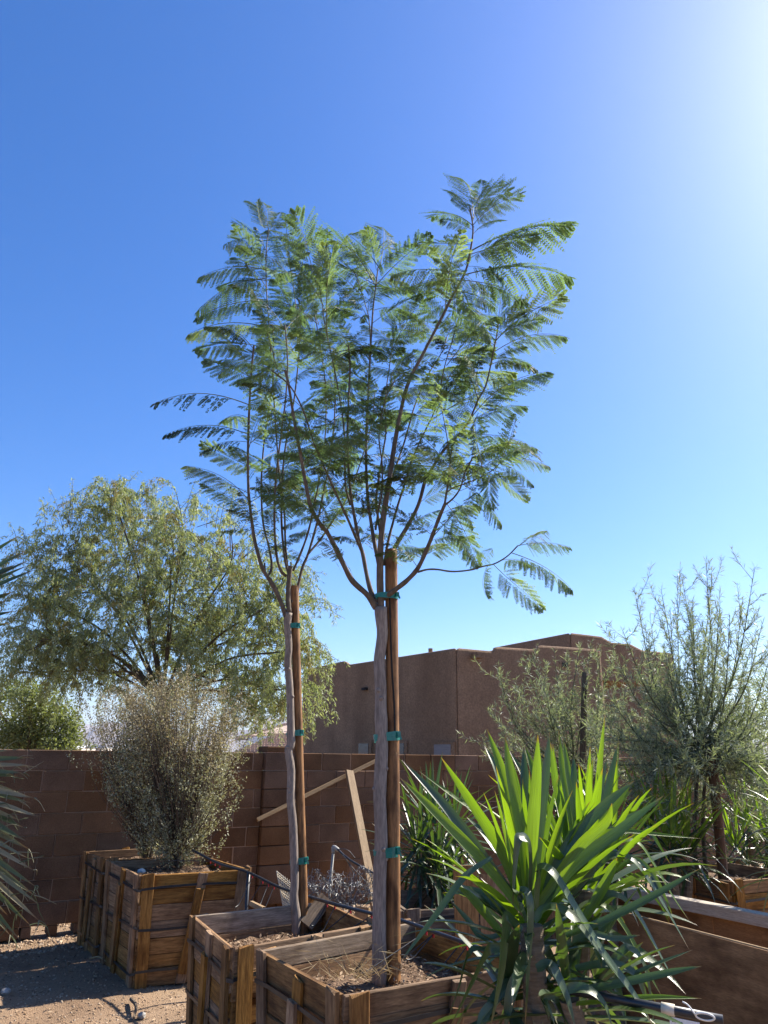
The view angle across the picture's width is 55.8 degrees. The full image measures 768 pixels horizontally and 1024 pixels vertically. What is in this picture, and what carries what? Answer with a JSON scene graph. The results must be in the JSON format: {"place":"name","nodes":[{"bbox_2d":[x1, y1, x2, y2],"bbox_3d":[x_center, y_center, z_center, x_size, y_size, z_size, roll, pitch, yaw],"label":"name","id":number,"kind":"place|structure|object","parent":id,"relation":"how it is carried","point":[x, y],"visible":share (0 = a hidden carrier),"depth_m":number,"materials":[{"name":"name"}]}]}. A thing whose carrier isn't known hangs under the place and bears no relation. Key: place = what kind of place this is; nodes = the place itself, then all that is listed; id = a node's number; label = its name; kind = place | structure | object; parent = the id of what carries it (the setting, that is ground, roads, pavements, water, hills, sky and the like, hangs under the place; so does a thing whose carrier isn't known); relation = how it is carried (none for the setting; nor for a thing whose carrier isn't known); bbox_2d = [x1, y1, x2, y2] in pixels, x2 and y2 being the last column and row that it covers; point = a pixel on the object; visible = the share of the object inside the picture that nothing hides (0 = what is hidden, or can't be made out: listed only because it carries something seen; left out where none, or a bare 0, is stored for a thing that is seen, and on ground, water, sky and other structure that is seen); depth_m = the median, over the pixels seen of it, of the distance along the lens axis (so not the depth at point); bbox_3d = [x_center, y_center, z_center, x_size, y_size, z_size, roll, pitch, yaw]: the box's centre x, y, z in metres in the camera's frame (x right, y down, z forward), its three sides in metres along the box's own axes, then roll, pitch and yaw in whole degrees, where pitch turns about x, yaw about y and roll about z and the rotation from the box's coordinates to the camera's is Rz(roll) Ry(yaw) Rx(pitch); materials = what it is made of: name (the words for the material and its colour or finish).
{"place":"outdoors","nodes":[
{"label":"outdoors","id":0,"kind":"place"},
{"bbox_2d":[67,670,212,857],"bbox_3d":[-2.452,2.511,7.211,1.391,1.828,1.016,1,-18,0],"label":"silver shrub","id":1,"kind":"object","parent":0,"point":[102,731],"visible":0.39,"depth_m":7.05,"materials":[{"name":"green plant"}]},
{"bbox_2d":[276,871,289,905],"bbox_3d":[-0.743,2.802,5.387,0.130,0.247,0.026,1,-18,0],"label":"plastic netting","id":2,"kind":"object","parent":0,"point":[284,895],"visible":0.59,"depth_m":5.38,"materials":[{"name":"white plastic"}]},
{"bbox_2d":[0,724,753,742],"bbox_3d":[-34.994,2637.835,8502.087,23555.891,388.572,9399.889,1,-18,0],"label":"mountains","id":3,"kind":"structure","parent":0,"point":[86,726],"depth_m":9216.95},
{"bbox_2d":[0,863,762,1023],"bbox_3d":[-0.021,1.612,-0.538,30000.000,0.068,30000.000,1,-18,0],"label":"ground","id":4,"kind":"structure","parent":0,"point":[40,1010],"depth_m":5.38,"materials":[{"name":"beige gravel"}]},
{"bbox_2d":[1,987,10,994],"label":"stone","id":5,"kind":"object","parent":4,"relation":"on","point":[5,991],"visible":1,"depth_m":5.28,"materials":[{"name":"grey stone"}]},
{"bbox_2d":[0,536,55,947],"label":"fan palm","id":6,"kind":"object","parent":4,"relation":"on","point":[5,832],"visible":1,"depth_m":3.17,"materials":[{"name":"green plant"}]},
{"bbox_2d":[0,674,87,749],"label":"round tree","id":7,"kind":"object","parent":4,"relation":"on","point":[28,729],"visible":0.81,"depth_m":17.82,"materials":[{"name":"green plant"}]},
{"bbox_2d":[33,923,70,932],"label":"gravel","id":8,"kind":"structure","parent":4,"relation":"on","point":[65,924],"depth_m":7.34,"materials":[{"name":"beige gravel"}]},
{"bbox_2d":[82,739,97,749],"bbox_3d":[-15.514,13.044,37.890,0.549,2.332,1.523,17,-24,-39],"label":"bush","id":9,"kind":"object","parent":4,"relation":"on","point":[91,745],"visible":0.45,"depth_m":38.09,"materials":[{"name":"green plant"}]},
{"bbox_2d":[85,745,112,750],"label":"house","id":10,"kind":"structure","parent":4,"relation":"on","point":[99,748],"depth_m":171.34,"materials":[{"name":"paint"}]},
{"bbox_2d":[129,997,137,1018],"bbox_3d":[-1.720,3.411,4.993,0.043,0.032,0.416,8,-20,-20],"label":"broken twig","id":11,"kind":"object","parent":4,"relation":"on","point":[133,1001],"visible":1,"depth_m":4.99,"materials":[{"name":"brown wood"}]},
{"bbox_2d":[76,846,195,958],"bbox_3d":[-2.299,3.614,6.777,0.931,0.817,0.823,12,-22,-31],"label":"planter crate","id":12,"kind":"object","parent":4,"relation":"on","point":[91,897],"visible":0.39,"depth_m":6.57,"materials":[{"name":"brown wood"}]},
{"bbox_2d":[138,1012,145,1018],"bbox_3d":[-1.620,3.368,4.851,0.051,0.040,0.052,10,-20,-25],"label":"stone","id":13,"kind":"object","parent":4,"relation":"on","point":[141,1015],"visible":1,"depth_m":4.84,"materials":[{"name":"grey stone"}]},
{"bbox_2d":[0,470,349,752],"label":"weeping tree","id":14,"kind":"object","parent":4,"relation":"on","point":[81,648],"visible":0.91,"depth_m":12.26,"materials":[{"name":"green plant"}]},
{"bbox_2d":[100,855,251,988],"bbox_3d":[-1.777,3.391,6.088,0.955,0.815,1.070,12,-22,-31],"label":"planter crate","id":15,"kind":"object","parent":4,"relation":"on","point":[145,927],"visible":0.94,"depth_m":5.74,"materials":[{"name":"brown wood"}]},
{"bbox_2d":[137,868,145,872],"bbox_3d":[-2.097,3.107,6.270,0.072,0.052,0.062,-4,-19,13],"label":"stone","id":16,"kind":"object","parent":15,"relation":"on","point":[142,870],"visible":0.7,"depth_m":6.25,"materials":[{"name":"grey stone"}]},
{"bbox_2d":[95,658,268,870],"bbox_3d":[-1.979,2.324,6.742,1.641,1.897,1.441,1,-18,0],"label":"silver shrub","id":17,"kind":"object","parent":15,"relation":"in","point":[175,812],"visible":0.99,"depth_m":6.60,"materials":[{"name":"green plant"}]},
{"bbox_2d":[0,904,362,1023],"bbox_3d":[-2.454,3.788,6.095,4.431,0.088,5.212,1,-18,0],"label":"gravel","id":18,"kind":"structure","parent":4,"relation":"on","point":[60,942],"depth_m":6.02,"materials":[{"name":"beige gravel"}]},
{"bbox_2d":[244,872,249,930],"bbox_3d":[-1.065,3.201,5.548,0.026,0.814,0.026,8,-20,-21],"label":"pipe riser","id":19,"kind":"object","parent":4,"relation":"on","point":[247,891],"visible":0.42,"depth_m":5.62,"materials":[{"name":"white plastic"}]},
{"bbox_2d":[235,723,286,752],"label":"tiled house","id":20,"kind":"structure","parent":4,"relation":"on","point":[254,747],"depth_m":29.14,"materials":[{"name":"ceramic"}]},
{"bbox_2d":[185,898,371,1023],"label":"planter crate","id":21,"kind":"object","parent":4,"relation":"on","point":[220,988],"visible":0.47,"depth_m":4.02,"materials":[{"name":"brown wood"}]},
{"bbox_2d":[249,901,265,908],"bbox_3d":[-0.863,2.685,4.937,0.158,0.051,0.034,-16,-25,41],"label":"wood offcut","id":22,"kind":"object","parent":21,"relation":"on","point":[254,905],"visible":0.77,"depth_m":4.93,"materials":[{"name":"beige wood"}]},
{"bbox_2d":[150,198,415,935],"bbox_3d":[-0.810,-0.124,5.690,2.105,6.036,1.413,8,-20,-21],"label":"staked tree","id":23,"kind":"object","parent":21,"relation":"in","point":[295,316],"visible":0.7,"depth_m":5.77,"materials":[{"name":"green plant"}]},
{"bbox_2d":[286,729,303,735],"bbox_3d":[-0.619,1.542,5.044,0.125,0.055,0.082,4,-19,-10],"label":"tree tie","id":24,"kind":"object","parent":23,"relation":"attached to","point":[300,732],"visible":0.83,"depth_m":5.02,"materials":[{"name":"teal plastic"}]},
{"bbox_2d":[290,623,300,627],"bbox_3d":[-0.667,0.834,5.275,0.120,0.050,0.082,4,-19,-11],"label":"tree tie","id":25,"kind":"object","parent":23,"relation":"attached to","point":[295,625],"visible":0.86,"depth_m":5.25,"materials":[{"name":"teal plastic"}]},
{"bbox_2d":[298,857,308,864],"bbox_3d":[-0.561,2.306,4.789,0.126,0.057,0.084,4,-19,-10],"label":"tree tie","id":26,"kind":"object","parent":23,"relation":"attached to","point":[302,860],"visible":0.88,"depth_m":4.76,"materials":[{"name":"teal plastic"}]},
{"bbox_2d":[290,585,308,933],"bbox_3d":[-0.584,1.702,5.001,0.254,2.430,0.063,1,-18,0],"label":"tree stake","id":27,"kind":"object","parent":21,"relation":"in","point":[299,787],"visible":0.78,"depth_m":4.97,"materials":[{"name":"brown wood"}]},
{"bbox_2d":[301,893,330,930],"bbox_3d":[-0.439,2.596,4.714,0.221,0.202,0.085,18,-25,-41],"label":"loose board","id":28,"kind":"object","parent":21,"relation":"in","point":[315,910],"visible":0.89,"depth_m":4.70,"materials":[{"name":"brown wood"}]},
{"bbox_2d":[160,849,499,977],"bbox_3d":[-0.578,2.545,4.610,0.485,0.322,4.342,12,-21,-30],"label":"drip pipe","id":29,"kind":"object","parent":21,"relation":"on","point":[416,925],"visible":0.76,"depth_m":4.42,"materials":[{"name":"black plastic"}]},
{"bbox_2d":[354,906,369,920],"bbox_3d":[-0.146,2.717,4.903,0.111,0.087,0.047,-9,-21,27],"label":"wood offcut","id":30,"kind":"object","parent":21,"relation":"on","point":[362,916],"visible":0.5,"depth_m":4.89,"materials":[{"name":"beige wood"}]},
{"bbox_2d":[307,865,372,913],"bbox_3d":[-0.345,3.050,5.832,0.650,0.394,0.322,1,-18,0],"label":"wire bundle","id":31,"kind":"object","parent":4,"relation":"on","point":[344,885],"visible":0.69,"depth_m":5.82,"materials":[{"name":"silver metal"}]},
{"bbox_2d":[328,845,372,897],"bbox_3d":[-0.192,3.340,6.115,0.721,0.933,0.123,-6,-20,20],"label":"pvc riser","id":32,"kind":"object","parent":4,"relation":"on","point":[334,848],"visible":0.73,"depth_m":6.30,"materials":[{"name":"grey plastic"}]},
{"bbox_2d":[345,770,372,916],"bbox_3d":[-0.240,3.739,8.214,0.105,1.527,1.110,8,-20,-21],"label":"leaning post","id":33,"kind":"object","parent":4,"relation":"on","point":[359,823],"visible":0.65,"depth_m":8.34,"materials":[{"name":"beige wood"}]},
{"bbox_2d":[0,747,767,940],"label":"block wall","id":34,"kind":"structure","parent":4,"relation":"on","point":[67,827],"depth_m":8.15,"materials":[{"name":"concrete"}]},
{"bbox_2d":[256,759,374,821],"bbox_3d":[-0.720,3.304,8.723,1.695,0.731,0.028,12,-22,-31],"label":"wood strip","id":35,"kind":"object","parent":34,"relation":"attached to","point":[308,794],"visible":0.65,"depth_m":8.67,"materials":[{"name":"brown wood"}]},
{"bbox_2d":[254,918,522,1023],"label":"planter crate","id":36,"kind":"object","parent":4,"relation":"on","point":[288,991],"visible":0.81,"depth_m":3.35,"materials":[{"name":"brown wood"}]},
{"bbox_2d":[286,934,423,983],"bbox_3d":[-0.157,2.121,3.476,0.726,0.259,0.464,-4,-19,13],"label":"dry grass tuft","id":37,"kind":"object","parent":36,"relation":"on","point":[369,972],"visible":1,"depth_m":3.49,"materials":[{"name":"plant"}]},
{"bbox_2d":[385,548,400,984],"bbox_3d":[0.049,1.358,4.009,0.118,2.381,0.080,1,-18,0],"label":"tree stake","id":38,"kind":"object","parent":36,"relation":"in","point":[393,831],"visible":0.76,"depth_m":3.94,"materials":[{"name":"brown wood"}]},
{"bbox_2d":[217,173,579,986],"bbox_3d":[0.189,-0.042,4.472,2.343,5.141,1.832,1,-18,0],"label":"staked tree","id":39,"kind":"object","parent":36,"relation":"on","point":[331,449],"visible":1,"depth_m":4.64,"materials":[{"name":"green plant"}]},
{"bbox_2d":[373,846,401,857],"bbox_3d":[0.015,1.809,3.850,0.148,0.067,0.098,4,-19,-9],"label":"tree tie","id":40,"kind":"object","parent":39,"relation":"attached to","point":[392,852],"visible":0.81,"depth_m":3.81,"materials":[{"name":"teal plastic"}]},
{"bbox_2d":[373,731,401,742],"bbox_3d":[0.017,1.253,4.036,0.156,0.065,0.096,4,-19,-8],"label":"tree tie","id":41,"kind":"object","parent":39,"relation":"attached to","point":[393,735],"visible":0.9,"depth_m":4.00,"materials":[{"name":"teal plastic"}]},
{"bbox_2d":[375,592,399,600],"bbox_3d":[0.017,0.499,4.277,0.150,0.045,0.096,4,-19,-9],"label":"tree tie","id":42,"kind":"object","parent":39,"relation":"attached to","point":[396,595],"visible":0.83,"depth_m":4.23,"materials":[{"name":"teal plastic"}]},
{"bbox_2d":[360,752,496,932],"bbox_3d":[0.401,2.811,5.737,1.211,1.741,1.416,1,-18,0],"label":"yucca","id":43,"kind":"object","parent":4,"relation":"on","point":[422,867],"visible":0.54,"depth_m":5.63,"materials":[{"name":"green plant"}]},
{"bbox_2d":[400,888,480,949],"bbox_3d":[0.401,3.127,5.127,0.830,0.761,0.806,6,-19,-15],"label":"planter crate","id":44,"kind":"object","parent":4,"relation":"on","point":[419,915],"visible":0.04,"depth_m":4.86,"materials":[{"name":"brown wood"}]},
{"bbox_2d":[453,865,519,952],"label":"upright planks","id":45,"kind":"object","parent":4,"relation":"on","point":[464,904],"visible":0.2,"depth_m":4.35,"materials":[{"name":"brown wood"}]},
{"bbox_2d":[302,633,678,757],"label":"stucco house","id":46,"kind":"structure","parent":4,"relation":"on","point":[444,695],"depth_m":20.93,"materials":[{"name":"brown paint"}]},
{"bbox_2d":[356,740,372,753],"bbox_3d":[-0.604,7.221,22.155,0.077,0.452,0.770,14,-23,-35],"label":"window","id":47,"kind":"structure","parent":46,"relation":"in","point":[363,747],"depth_m":22.08,"materials":[{"name":"grey glass"}]},
{"bbox_2d":[399,740,407,754],"bbox_3d":[0.487,6.774,20.785,0.077,0.424,0.573,14,-23,-35],"label":"window","id":48,"kind":"structure","parent":46,"relation":"in","point":[403,745],"depth_m":20.65,"materials":[{"name":"grey glass"}]},
{"bbox_2d":[432,741,455,754],"bbox_3d":[1.586,6.385,19.381,0.077,0.474,0.873,14,-23,-35],"label":"window","id":49,"kind":"structure","parent":46,"relation":"in","point":[448,748],"depth_m":19.33,"materials":[{"name":"grey glass"}]},
{"bbox_2d":[400,718,714,1023],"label":"yucca","id":50,"kind":"object","parent":4,"relation":"on","point":[542,867],"visible":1,"depth_m":2.54,"materials":[{"name":"green plant"}]},
{"bbox_2d":[520,861,622,938],"bbox_3d":[1.948,3.993,7.629,0.927,0.745,0.849,8,-20,-21],"label":"planter crate","id":51,"kind":"object","parent":4,"relation":"on","point":[550,917],"visible":0.01,"depth_m":7.16,"materials":[{"name":"brown wood"}]},
{"bbox_2d":[456,638,636,789],"bbox_3d":[1.868,2.639,8.017,2.261,2.459,1.435,1,-18,0],"label":"feathery shrub","id":52,"kind":"object","parent":51,"relation":"on","point":[554,716],"visible":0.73,"depth_m":7.94,"materials":[{"name":"green plant"}]},
{"bbox_2d":[580,672,587,801],"bbox_3d":[2.168,2.517,7.867,0.208,1.531,0.069,1,-18,0],"label":"tree stake","id":53,"kind":"object","parent":52,"relation":"attached to","point":[583,729],"visible":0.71,"depth_m":7.90,"materials":[{"name":"brown wood"}]},
{"bbox_2d":[494,744,696,1023],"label":"yucca","id":54,"kind":"object","parent":4,"relation":"on","point":[581,790],"visible":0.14,"depth_m":4.80,"materials":[{"name":"green plant"}]},
{"bbox_2d":[606,746,756,901],"bbox_3d":[2.427,2.892,6.046,1.313,1.839,1.506,1,-18,0],"label":"yucca","id":55,"kind":"object","parent":4,"relation":"on","point":[685,889],"visible":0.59,"depth_m":5.96,"materials":[{"name":"green plant"}]},
{"bbox_2d":[600,887,767,1023],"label":"plywood bin","id":56,"kind":"object","parent":4,"relation":"on","point":[727,945],"visible":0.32,"depth_m":4.22,"materials":[{"name":"brown wood"}]},
{"bbox_2d":[650,861,767,912],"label":"planter crate","id":57,"kind":"object","parent":4,"relation":"on","point":[750,897],"visible":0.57,"depth_m":5.90,"materials":[{"name":"brown wood"}]},
{"bbox_2d":[577,546,767,875],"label":"feathery shrub","id":58,"kind":"object","parent":57,"relation":"on","point":[692,752],"visible":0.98,"depth_m":6.54,"materials":[{"name":"green plant"}]},
{"bbox_2d":[707,750,728,880],"bbox_3d":[2.913,2.682,6.308,0.127,1.170,0.085,1,-18,0],"label":"tree stake","id":59,"kind":"object","parent":57,"relation":"in","point":[718,833],"visible":0.58,"depth_m":6.26,"materials":[{"name":"brown wood"}]},
{"bbox_2d":[697,749,767,878],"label":"yucca","id":60,"kind":"object","parent":4,"relation":"on","point":[749,847],"visible":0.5,"depth_m":7.28,"materials":[{"name":"green plant"}]},
{"bbox_2d":[713,664,767,755],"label":"round tree","id":61,"kind":"object","parent":4,"relation":"on","point":[757,704],"visible":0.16,"depth_m":16.87,"materials":[{"name":"green plant"}]},
{"bbox_2d":[726,744,767,911],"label":"yucca","id":62,"kind":"object","parent":4,"relation":"on","point":[764,831],"visible":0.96,"depth_m":5.25,"materials":[{"name":"green plant"}]},
{"bbox_2d":[0,0,767,741],"label":"sky","id":63,"kind":"structure","parent":0,"point":[133,133],"materials":[{"name":"blue"}]},
{"bbox_2d":[1,718,767,755],"bbox_3d":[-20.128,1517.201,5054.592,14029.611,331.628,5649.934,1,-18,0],"label":"hills","id":64,"kind":"structure","parent":0,"point":[89,732],"depth_m":5129.04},
{"bbox_2d":[570,991,723,1023],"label":"tagged pipe","id":65,"kind":"object","parent":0,"point":[670,1009],"visible":0.93,"depth_m":2.22,"materials":[{"name":"black plastic"}]}
]}

